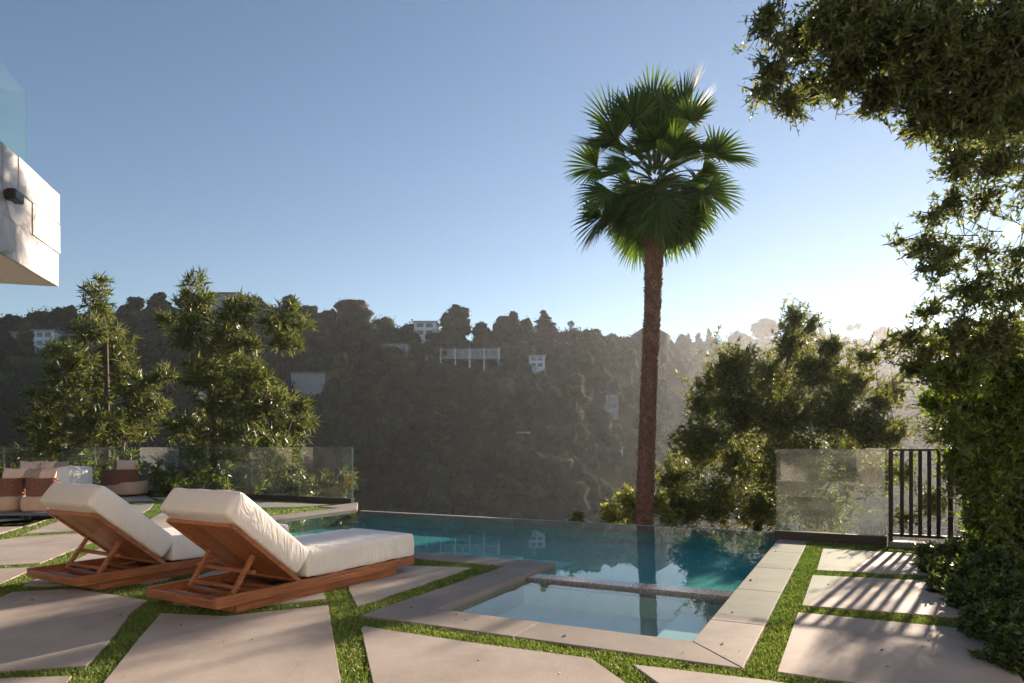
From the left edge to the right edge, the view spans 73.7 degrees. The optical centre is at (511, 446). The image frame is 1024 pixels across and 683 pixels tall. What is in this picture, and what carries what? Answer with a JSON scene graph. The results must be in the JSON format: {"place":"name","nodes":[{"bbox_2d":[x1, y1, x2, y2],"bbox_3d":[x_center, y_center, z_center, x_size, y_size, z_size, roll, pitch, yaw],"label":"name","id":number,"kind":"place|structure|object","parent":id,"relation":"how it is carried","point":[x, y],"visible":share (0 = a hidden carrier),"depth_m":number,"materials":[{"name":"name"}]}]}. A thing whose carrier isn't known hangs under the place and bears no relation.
{"place":"outdoors","nodes":[
{"label":"outdoors","id":0,"kind":"place"},
{"bbox_2d":[0,497,975,682],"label":"turf grass","id":1,"kind":"structure","parent":0,"point":[778,637],"depth_m":4.96,"materials":[{"name":"green plant"}]},
{"bbox_2d":[0,291,1022,545],"bbox_3d":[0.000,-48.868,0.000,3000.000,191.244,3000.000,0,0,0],"label":"terrain","id":2,"kind":"structure","parent":0,"point":[378,486],"depth_m":169.50,"materials":[{"name":"green plant"}]},
{"bbox_2d":[0,314,21,330],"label":"hillside tree","id":3,"kind":"object","parent":2,"relation":"on","point":[8,318],"visible":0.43,"depth_m":180.55,"materials":[{"name":"green plant"}]},
{"bbox_2d":[9,331,33,345],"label":"hill house","id":4,"kind":"structure","parent":2,"relation":"on","point":[13,334],"depth_m":172.96,"materials":[{"name":"grey glass"}]},
{"bbox_2d":[16,330,35,355],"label":"hillside tree","id":5,"kind":"object","parent":2,"relation":"on","point":[25,342],"visible":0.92,"depth_m":156.06,"materials":[{"name":"green plant"}]},
{"bbox_2d":[26,311,48,323],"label":"hillside tree","id":6,"kind":"object","parent":2,"relation":"on","point":[33,314],"visible":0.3,"depth_m":183.30,"materials":[{"name":"green plant"}]},
{"bbox_2d":[31,329,73,358],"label":"hill house","id":7,"kind":"structure","parent":2,"relation":"on","point":[41,336],"depth_m":165.00,"materials":[{"name":"white paint"}]},
{"bbox_2d":[36,340,41,344],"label":"window","id":8,"kind":"structure","parent":7,"relation":"in","point":[38,342],"depth_m":164.95,"materials":[{"name":"grey glass"}]},
{"bbox_2d":[36,332,41,336],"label":"window","id":9,"kind":"structure","parent":7,"relation":"in","point":[38,334],"depth_m":164.95,"materials":[{"name":"grey glass"}]},
{"bbox_2d":[45,332,50,336],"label":"window","id":10,"kind":"structure","parent":7,"relation":"in","point":[47,334],"depth_m":164.95,"materials":[{"name":"grey glass"}]},
{"bbox_2d":[55,305,78,319],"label":"hillside tree","id":11,"kind":"object","parent":2,"relation":"on","point":[69,309],"visible":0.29,"depth_m":187.12,"materials":[{"name":"green plant"}]},
{"bbox_2d":[7,271,181,480],"bbox_3d":[-12.876,-0.880,20.764,5.844,9.121,3.894,0,0,0],"label":"tree","id":12,"kind":"object","parent":2,"relation":"on","point":[80,368],"visible":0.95,"depth_m":20.45,"materials":[{"name":"green plant"}]},
{"bbox_2d":[124,296,144,312],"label":"hillside tree","id":13,"kind":"object","parent":2,"relation":"on","point":[136,303],"visible":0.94,"depth_m":193.98,"materials":[{"name":"green plant"}]},
{"bbox_2d":[146,291,171,308],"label":"hillside tree","id":14,"kind":"object","parent":2,"relation":"on","point":[160,297],"visible":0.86,"depth_m":196.12,"materials":[{"name":"green plant"}]},
{"bbox_2d":[174,292,195,308],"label":"hillside tree","id":15,"kind":"object","parent":2,"relation":"on","point":[182,302],"visible":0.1,"depth_m":198.08,"materials":[{"name":"green plant"}]},
{"bbox_2d":[190,385,214,398],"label":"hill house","id":16,"kind":"structure","parent":2,"relation":"on","point":[202,392],"depth_m":149.09,"materials":[{"name":"white glass"}]},
{"bbox_2d":[147,458,273,496],"bbox_3d":[-7.970,1.864,18.073,3.320,3.181,1.500,0,0,0],"label":"shrub","id":17,"kind":"object","parent":2,"relation":"on","point":[213,480],"visible":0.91,"depth_m":17.94,"materials":[{"name":"green plant"}]},
{"bbox_2d":[212,292,244,310],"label":"hill house","id":18,"kind":"structure","parent":2,"relation":"on","point":[220,296],"depth_m":196.00,"materials":[{"name":"white"}]},
{"bbox_2d":[149,266,324,482],"bbox_3d":[-8.131,-0.643,19.346,5.401,8.902,3.815,0,0,0],"label":"tree","id":19,"kind":"object","parent":2,"relation":"on","point":[210,405],"visible":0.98,"depth_m":19.25,"materials":[{"name":"green plant"}]},
{"bbox_2d":[254,296,268,308],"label":"hillside tree","id":20,"kind":"object","parent":2,"relation":"on","point":[263,302],"visible":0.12,"depth_m":203.53,"materials":[{"name":"green plant"}]},
{"bbox_2d":[281,294,293,305],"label":"hillside tree","id":21,"kind":"object","parent":2,"relation":"on","point":[285,298],"visible":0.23,"depth_m":204.14,"materials":[{"name":"green plant"}]},
{"bbox_2d":[289,372,329,395],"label":"hill house","id":22,"kind":"structure","parent":2,"relation":"on","point":[309,383],"depth_m":165.00,"materials":[{"name":"white paint"}]},
{"bbox_2d":[293,376,298,382],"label":"window","id":23,"kind":"structure","parent":22,"relation":"in","point":[295,378],"depth_m":164.95,"materials":[{"name":"grey glass"}]},
{"bbox_2d":[301,376,306,382],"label":"window","id":24,"kind":"structure","parent":22,"relation":"in","point":[303,378],"depth_m":164.95,"materials":[{"name":"grey glass"}]},
{"bbox_2d":[309,376,313,382],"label":"window","id":25,"kind":"structure","parent":22,"relation":"in","point":[311,378],"depth_m":164.95,"materials":[{"name":"grey glass"}]},
{"bbox_2d":[316,376,321,382],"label":"window","id":26,"kind":"structure","parent":22,"relation":"in","point":[318,378],"depth_m":164.95,"materials":[{"name":"glass"}]},
{"bbox_2d":[301,305,318,315],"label":"hillside tree","id":27,"kind":"object","parent":2,"relation":"on","point":[305,308],"visible":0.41,"depth_m":204.85,"materials":[{"name":"green plant"}]},
{"bbox_2d":[276,465,359,497],"bbox_3d":[-4.939,2.117,17.366,1.985,3.360,1.307,0,0,21],"label":"shrub","id":28,"kind":"object","parent":2,"relation":"on","point":[301,483],"visible":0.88,"depth_m":17.26,"materials":[{"name":"green plant"}]},
{"bbox_2d":[320,308,337,319],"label":"hillside tree","id":29,"kind":"object","parent":2,"relation":"on","point":[332,312],"visible":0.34,"depth_m":206.74,"materials":[{"name":"green plant"}]},
{"bbox_2d":[328,351,353,389],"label":"hillside tree","id":30,"kind":"object","parent":2,"relation":"on","point":[341,369],"visible":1,"depth_m":161.65,"materials":[{"name":"green plant"}]},
{"bbox_2d":[333,299,374,321],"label":"hillside tree","id":31,"kind":"object","parent":2,"relation":"on","point":[360,306],"visible":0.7,"depth_m":205.77,"materials":[{"name":"green plant"}]},
{"bbox_2d":[372,319,388,327],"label":"hillside tree","id":32,"kind":"object","parent":2,"relation":"on","point":[379,321],"visible":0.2,"depth_m":209.18,"materials":[{"name":"green plant"}]},
{"bbox_2d":[380,343,411,357],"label":"hill house","id":33,"kind":"structure","parent":2,"relation":"on","point":[406,346],"depth_m":191.00,"materials":[{"name":"white paint"}]},
{"bbox_2d":[399,324,413,336],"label":"hillside tree","id":34,"kind":"object","parent":2,"relation":"on","point":[406,327],"visible":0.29,"depth_m":210.39,"materials":[{"name":"green plant"}]},
{"bbox_2d":[412,321,439,343],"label":"hill house","id":35,"kind":"structure","parent":2,"relation":"on","point":[422,328],"depth_m":205.00,"materials":[{"name":"white paint"}]},
{"bbox_2d":[422,339,436,357],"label":"hillside tree","id":36,"kind":"object","parent":2,"relation":"on","point":[427,346],"visible":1,"depth_m":188.34,"materials":[{"name":"green plant"}]},
{"bbox_2d":[439,304,473,335],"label":"hillside tree","id":37,"kind":"object","parent":2,"relation":"on","point":[455,316],"visible":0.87,"depth_m":212.27,"materials":[{"name":"green plant"}]},
{"bbox_2d":[426,347,501,370],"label":"hill house","id":38,"kind":"structure","parent":2,"relation":"on","point":[473,354],"depth_m":194.63,"materials":[{"name":"white paint"}]},
{"bbox_2d":[446,351,452,356],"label":"window","id":39,"kind":"structure","parent":38,"relation":"in","point":[449,353],"depth_m":195.27,"materials":[{"name":"glass"}]},
{"bbox_2d":[456,351,460,356],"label":"window","id":40,"kind":"structure","parent":38,"relation":"in","point":[458,353],"depth_m":195.08,"materials":[{"name":"glass"}]},
{"bbox_2d":[473,351,478,355],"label":"window","id":41,"kind":"structure","parent":38,"relation":"in","point":[475,353],"depth_m":194.65,"materials":[{"name":"glass"}]},
{"bbox_2d":[490,350,495,355],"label":"window","id":42,"kind":"structure","parent":38,"relation":"in","point":[492,352],"depth_m":194.27,"materials":[{"name":"glass"}]},
{"bbox_2d":[471,321,493,336],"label":"hillside tree","id":43,"kind":"object","parent":2,"relation":"on","point":[480,327],"visible":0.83,"depth_m":215.70,"materials":[{"name":"green plant"}]},
{"bbox_2d":[492,310,522,337],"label":"hillside tree","id":44,"kind":"object","parent":2,"relation":"on","point":[503,326],"visible":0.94,"depth_m":217.09,"materials":[{"name":"green plant"}]},
{"bbox_2d":[531,346,536,354],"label":"hill house","id":45,"kind":"structure","parent":2,"relation":"on","point":[533,350],"depth_m":209.00,"materials":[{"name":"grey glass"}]},
{"bbox_2d":[527,355,545,373],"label":"hill house","id":46,"kind":"structure","parent":2,"relation":"on","point":[538,361],"depth_m":195.00,"materials":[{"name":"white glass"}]},
{"bbox_2d":[532,309,559,338],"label":"hillside tree","id":47,"kind":"object","parent":2,"relation":"on","point":[544,327],"visible":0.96,"depth_m":223.74,"materials":[{"name":"green plant"}]},
{"bbox_2d":[567,320,573,344],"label":"distant palm","id":48,"kind":"object","parent":2,"relation":"on","point":[571,325],"visible":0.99,"depth_m":234.75,"materials":[{"name":"green plant"}]},
{"bbox_2d":[565,373,590,410],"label":"hillside tree","id":49,"kind":"object","parent":2,"relation":"on","point":[574,387],"visible":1,"depth_m":177.60,"materials":[{"name":"green plant"}]},
{"bbox_2d":[569,508,586,521],"bbox_3d":[1.225,2.174,12.620,0.408,2.079,0.571,0,0,-29],"label":"shrub","id":50,"kind":"object","parent":2,"relation":"on","point":[577,516],"visible":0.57,"depth_m":12.70,"materials":[{"name":"green plant"}]},
{"bbox_2d":[581,329,605,338],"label":"hillside tree","id":51,"kind":"object","parent":2,"relation":"on","point":[597,330],"visible":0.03,"depth_m":247.10,"materials":[{"name":"green plant"}]},
{"bbox_2d":[601,393,619,419],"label":"hill house","id":52,"kind":"structure","parent":2,"relation":"on","point":[611,399],"depth_m":205.01,"materials":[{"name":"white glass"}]},
{"bbox_2d":[607,333,623,341],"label":"hillside tree","id":53,"kind":"object","parent":2,"relation":"on","point":[615,336],"visible":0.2,"depth_m":271.61,"materials":[{"name":"green plant"}]},
{"bbox_2d":[623,348,639,384],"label":"hillside tree","id":54,"kind":"object","parent":2,"relation":"on","point":[631,364],"visible":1,"depth_m":245.77,"materials":[{"name":"green plant"}]},
{"bbox_2d":[628,335,642,347],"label":"hillside tree","id":55,"kind":"object","parent":2,"relation":"on","point":[637,341],"visible":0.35,"depth_m":299.64,"materials":[{"name":"green plant"}]},
{"bbox_2d":[598,481,685,526],"bbox_3d":[3.185,2.915,16.480,2.354,4.171,1.184,0,0,-21],"label":"shrub","id":56,"kind":"object","parent":2,"relation":"on","point":[611,514],"visible":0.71,"depth_m":16.33,"materials":[{"name":"green plant"}]},
{"bbox_2d":[563,61,760,525],"bbox_3d":[3.110,-1.701,15.102,4.076,13.102,3.953,0,0,0],"label":"fan palm","id":57,"kind":"object","parent":2,"relation":"on","point":[649,224],"visible":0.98,"depth_m":14.57,"materials":[{"name":"green plant"}]},
{"bbox_2d":[686,333,691,348],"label":"hillside tree","id":58,"kind":"object","parent":2,"relation":"on","point":[688,336],"visible":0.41,"depth_m":493.79,"materials":[{"name":"green plant"}]},
{"bbox_2d":[695,332,703,348],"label":"hillside tree","id":59,"kind":"object","parent":2,"relation":"on","point":[698,339],"visible":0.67,"depth_m":539.21,"materials":[{"name":"green plant"}]},
{"bbox_2d":[704,328,711,340],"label":"hillside tree","id":60,"kind":"object","parent":2,"relation":"on","point":[709,333],"visible":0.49,"depth_m":590.74,"materials":[{"name":"green plant"}]},
{"bbox_2d":[750,317,781,338],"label":"hillside tree","id":61,"kind":"object","parent":2,"relation":"on","point":[762,328],"visible":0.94,"depth_m":796.02,"materials":[{"name":"green plant"}]},
{"bbox_2d":[654,294,921,533],"bbox_3d":[7.616,1.203,18.995,8.353,11.776,6.718,0,0,0],"label":"tree","id":62,"kind":"object","parent":2,"relation":"on","point":[777,419],"visible":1,"depth_m":17.80,"materials":[{"name":"green plant"}]},
{"bbox_2d":[816,326,826,336],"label":"hillside tree","id":63,"kind":"object","parent":2,"relation":"on","point":[824,333],"visible":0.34,"depth_m":868.24,"materials":[{"name":"green plant"}]},
{"bbox_2d":[845,324,853,331],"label":"distant palm","id":64,"kind":"object","parent":2,"relation":"on","point":[851,327],"visible":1,"depth_m":878.82,"materials":[{"name":"green plant"}]},
{"bbox_2d":[855,322,862,329],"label":"distant palm","id":65,"kind":"object","parent":2,"relation":"on","point":[857,325],"visible":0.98,"depth_m":879.36,"materials":[{"name":"green plant"}]},
{"bbox_2d":[873,326,890,337],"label":"hillside tree","id":66,"kind":"object","parent":2,"relation":"on","point":[881,331],"visible":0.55,"depth_m":878.60,"materials":[{"name":"green plant"}]},
{"bbox_2d":[876,306,1023,533],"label":"tree","id":67,"kind":"object","parent":2,"relation":"on","point":[930,440],"visible":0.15,"depth_m":11.20,"materials":[{"name":"green plant"}]},
{"bbox_2d":[0,494,1023,682],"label":"ground","id":68,"kind":"structure","parent":0,"point":[297,530],"depth_m":6.27,"materials":[{"name":"soil"}]},
{"bbox_2d":[0,567,30,583],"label":"concrete paver","id":69,"kind":"object","parent":68,"relation":"on","point":[6,574],"visible":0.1,"depth_m":6.75,"materials":[{"name":"beige concrete"}]},
{"bbox_2d":[0,516,50,523],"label":"concrete paver","id":70,"kind":"object","parent":68,"relation":"on","point":[7,518],"visible":0.19,"depth_m":11.94,"materials":[{"name":"grey concrete"}]},
{"bbox_2d":[0,468,58,518],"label":"woven sofa","id":71,"kind":"object","parent":70,"relation":"on","point":[23,491],"visible":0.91,"depth_m":12.03,"materials":[{"name":"brown fabric"}]},
{"bbox_2d":[0,517,51,533],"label":"concrete paver","id":72,"kind":"object","parent":68,"relation":"on","point":[4,528],"visible":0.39,"depth_m":11.02,"materials":[{"name":"beige concrete"}]},
{"bbox_2d":[0,141,59,286],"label":"house","id":73,"kind":"structure","parent":68,"relation":"on","point":[29,241],"depth_m":6.77,"materials":[{"name":"paint"}]},
{"bbox_2d":[4,188,23,204],"bbox_3d":[-4.549,-2.288,6.228,0.114,0.095,0.180,0,0,-15],"label":"security camera","id":74,"kind":"object","parent":73,"relation":"attached to","point":[14,195],"visible":1,"depth_m":6.17,"materials":[{"name":"black plastic"}]},
{"bbox_2d":[0,676,71,682],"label":"concrete paver","id":75,"kind":"object","parent":68,"relation":"on","point":[57,679],"visible":0.87,"depth_m":3.67,"materials":[{"name":"beige concrete"}]},
{"bbox_2d":[0,534,91,566],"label":"concrete paver","id":76,"kind":"object","parent":68,"relation":"on","point":[40,549],"visible":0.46,"depth_m":8.49,"materials":[{"name":"beige concrete"}]},
{"bbox_2d":[0,589,146,673],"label":"concrete paver","id":77,"kind":"object","parent":68,"relation":"on","point":[60,628],"visible":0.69,"depth_m":4.78,"materials":[{"name":"beige concrete"}]},
{"bbox_2d":[0,453,148,485],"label":"shrub","id":78,"kind":"object","parent":68,"relation":"on","point":[85,463],"visible":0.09,"depth_m":18.67,"materials":[{"name":"green plant"}]},
{"bbox_2d":[24,503,153,534],"bbox_3d":[-7.417,1.275,12.647,1.147,0.050,5.503,0,0,-19],"label":"concrete paver","id":79,"kind":"object","parent":68,"relation":"on","point":[58,526],"visible":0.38,"depth_m":10.61,"materials":[{"name":"beige concrete"}]},
{"bbox_2d":[23,548,171,587],"bbox_3d":[-4.329,1.275,7.958,1.226,0.050,3.802,0,0,-17],"label":"concrete paver","id":80,"kind":"object","parent":68,"relation":"on","point":[45,583],"visible":0.18,"depth_m":6.35,"materials":[{"name":"beige concrete"}]},
{"bbox_2d":[27,482,288,589],"bbox_3d":[-3.458,0.790,6.964,0.885,0.920,2.280,0,0,31],"label":"sun lounger","id":81,"kind":"object","parent":80,"relation":"on","point":[119,531],"visible":0.64,"depth_m":6.26,"materials":[{"name":"white fabric"}]},
{"bbox_2d":[118,495,154,501],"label":"concrete paver","id":82,"kind":"object","parent":68,"relation":"on","point":[134,498],"visible":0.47,"depth_m":16.58,"materials":[{"name":"grey concrete"}]},
{"bbox_2d":[20,461,92,483],"bbox_3d":[-10.639,0.763,15.721,1.517,0.898,0.967,0,0,0],"label":"white sofa","id":83,"kind":"object","parent":82,"relation":"on","point":[66,473],"visible":0.38,"depth_m":15.60,"materials":[{"name":"white fabric"}]},
{"bbox_2d":[101,460,148,494],"bbox_3d":[-9.933,0.768,17.485,1.036,0.884,0.905,0,0,0],"label":"woven armchair","id":84,"kind":"object","parent":82,"relation":"on","point":[116,481],"visible":0.99,"depth_m":17.14,"materials":[{"name":"beige fabric"}]},
{"bbox_2d":[150,512,171,527],"bbox_3d":[-6.104,1.275,12.268,1.974,0.050,4.208,0,0,0],"label":"concrete paver","id":85,"kind":"object","parent":68,"relation":"on","point":[160,519],"visible":0.05,"depth_m":11.62,"materials":[{"name":"beige concrete"}]},
{"bbox_2d":[32,447,353,503],"bbox_3d":[-11.147,0.642,19.058,17.025,1.276,0.120,0,0,27],"label":"glass fence","id":86,"kind":"object","parent":68,"relation":"on","point":[312,499],"visible":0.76,"depth_m":15.89,"materials":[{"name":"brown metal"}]},
{"bbox_2d":[104,605,340,682],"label":"concrete paver","id":87,"kind":"object","parent":68,"relation":"on","point":[296,645],"visible":1,"depth_m":4.20,"materials":[{"name":"beige concrete"}]},
{"bbox_2d":[152,497,328,508],"bbox_3d":[-6.739,1.275,15.356,5.528,0.050,1.298,0,0,24],"label":"concrete paver","id":88,"kind":"object","parent":68,"relation":"on","point":[271,505],"visible":0.39,"depth_m":14.85,"materials":[{"name":"beige concrete"}]},
{"bbox_2d":[173,570,325,607],"bbox_3d":[-2.533,1.275,6.702,1.171,0.050,2.856,0,0,-20],"label":"concrete paver","id":89,"kind":"object","parent":68,"relation":"on","point":[319,596],"visible":0.19,"depth_m":5.75,"materials":[{"name":"beige concrete"}]},
{"bbox_2d":[147,488,413,612],"bbox_3d":[-1.929,0.790,6.143,0.885,0.920,2.280,0,0,31],"label":"sun lounger","id":90,"kind":"object","parent":89,"relation":"on","point":[240,536],"visible":1,"depth_m":5.54,"materials":[{"name":"white fabric"}]},
{"bbox_2d":[348,565,470,606],"bbox_3d":[-1.113,1.275,6.365,1.372,0.050,1.988,0,0,0],"label":"concrete paver","id":91,"kind":"object","parent":68,"relation":"on","point":[406,578],"visible":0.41,"depth_m":6.30,"materials":[{"name":"beige concrete"}]},
{"bbox_2d":[361,626,624,682],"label":"concrete paver","id":92,"kind":"object","parent":68,"relation":"on","point":[397,657],"visible":0.93,"depth_m":3.94,"materials":[{"name":"beige concrete"}]},
{"bbox_2d":[270,502,808,671],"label":"swimming pool","id":93,"kind":"structure","parent":68,"relation":"in","point":[578,582],"depth_m":6.54,"materials":[{"name":"liquid"}]},
{"bbox_2d":[276,511,637,527],"bbox_3d":[-0.581,1.290,9.942,8.142,0.001,4.670,0,0,27],"label":"pool edge","id":94,"kind":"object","parent":93,"relation":"in","point":[356,518],"depth_m":11.99,"materials":[{"name":"grey concrete"}]},
{"bbox_2d":[31,551,929,676],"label":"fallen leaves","id":95,"kind":"object","parent":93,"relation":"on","point":[564,634],"visible":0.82,"depth_m":4.96,"materials":[{"name":"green plant"}]},
{"bbox_2d":[632,664,781,682],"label":"concrete paver","id":96,"kind":"object","parent":68,"relation":"on","point":[660,675],"visible":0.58,"depth_m":3.70,"materials":[{"name":"beige concrete"}]},
{"bbox_2d":[774,448,886,545],"bbox_3d":[4.180,0.647,9.014,1.340,1.265,0.100,0,0,27],"label":"glass fence","id":97,"kind":"object","parent":68,"relation":"on","point":[856,539],"visible":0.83,"depth_m":8.94,"materials":[{"name":"grey metal"}]},
{"bbox_2d":[817,549,927,575],"bbox_3d":[4.092,1.275,7.394,1.376,0.050,1.698,0,0,27],"label":"concrete paver","id":98,"kind":"object","parent":68,"relation":"on","point":[866,562],"visible":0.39,"depth_m":7.39,"materials":[{"name":"beige concrete"}]},
{"bbox_2d":[732,0,1023,387],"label":"oak tree","id":99,"kind":"object","parent":68,"relation":"on","point":[932,56],"visible":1,"depth_m":5.72,"materials":[{"name":"green plant"}]},
{"bbox_2d":[802,575,974,618],"bbox_3d":[3.259,1.275,5.818,1.349,0.050,1.610,0,0,27],"label":"concrete paver","id":100,"kind":"object","parent":68,"relation":"on","point":[907,597],"visible":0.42,"depth_m":5.71,"materials":[{"name":"beige concrete"}]},
{"bbox_2d":[777,612,1023,682],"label":"concrete paver","id":101,"kind":"object","parent":68,"relation":"on","point":[836,648],"visible":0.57,"depth_m":4.11,"materials":[{"name":"beige concrete"}]},
{"bbox_2d":[888,540,943,548],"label":"concrete kerb","id":102,"kind":"structure","parent":68,"relation":"on","point":[899,543],"depth_m":8.54,"materials":[{"name":"grey concrete"}]},
{"bbox_2d":[888,449,966,540],"bbox_3d":[5.647,0.652,8.236,1.940,1.255,0.050,0,0,27],"label":"picket railing","id":103,"kind":"object","parent":102,"relation":"on","point":[891,534],"visible":0.51,"depth_m":8.51,"materials":[{"name":"black metal"}]},
{"bbox_2d":[908,317,1023,554],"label":"shrub","id":104,"kind":"object","parent":68,"relation":"on","point":[982,430],"visible":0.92,"depth_m":6.43,"materials":[{"name":"green plant"}]},
{"bbox_2d":[912,528,1023,677],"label":"hedge","id":105,"kind":"object","parent":68,"relation":"on","point":[989,593],"visible":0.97,"depth_m":5.03,"materials":[{"name":"green plant"}]},
{"bbox_2d":[0,0,1023,352],"label":"sky","id":106,"kind":"structure","parent":0,"point":[404,158],"materials":[{"name":"blue"}]}
]}

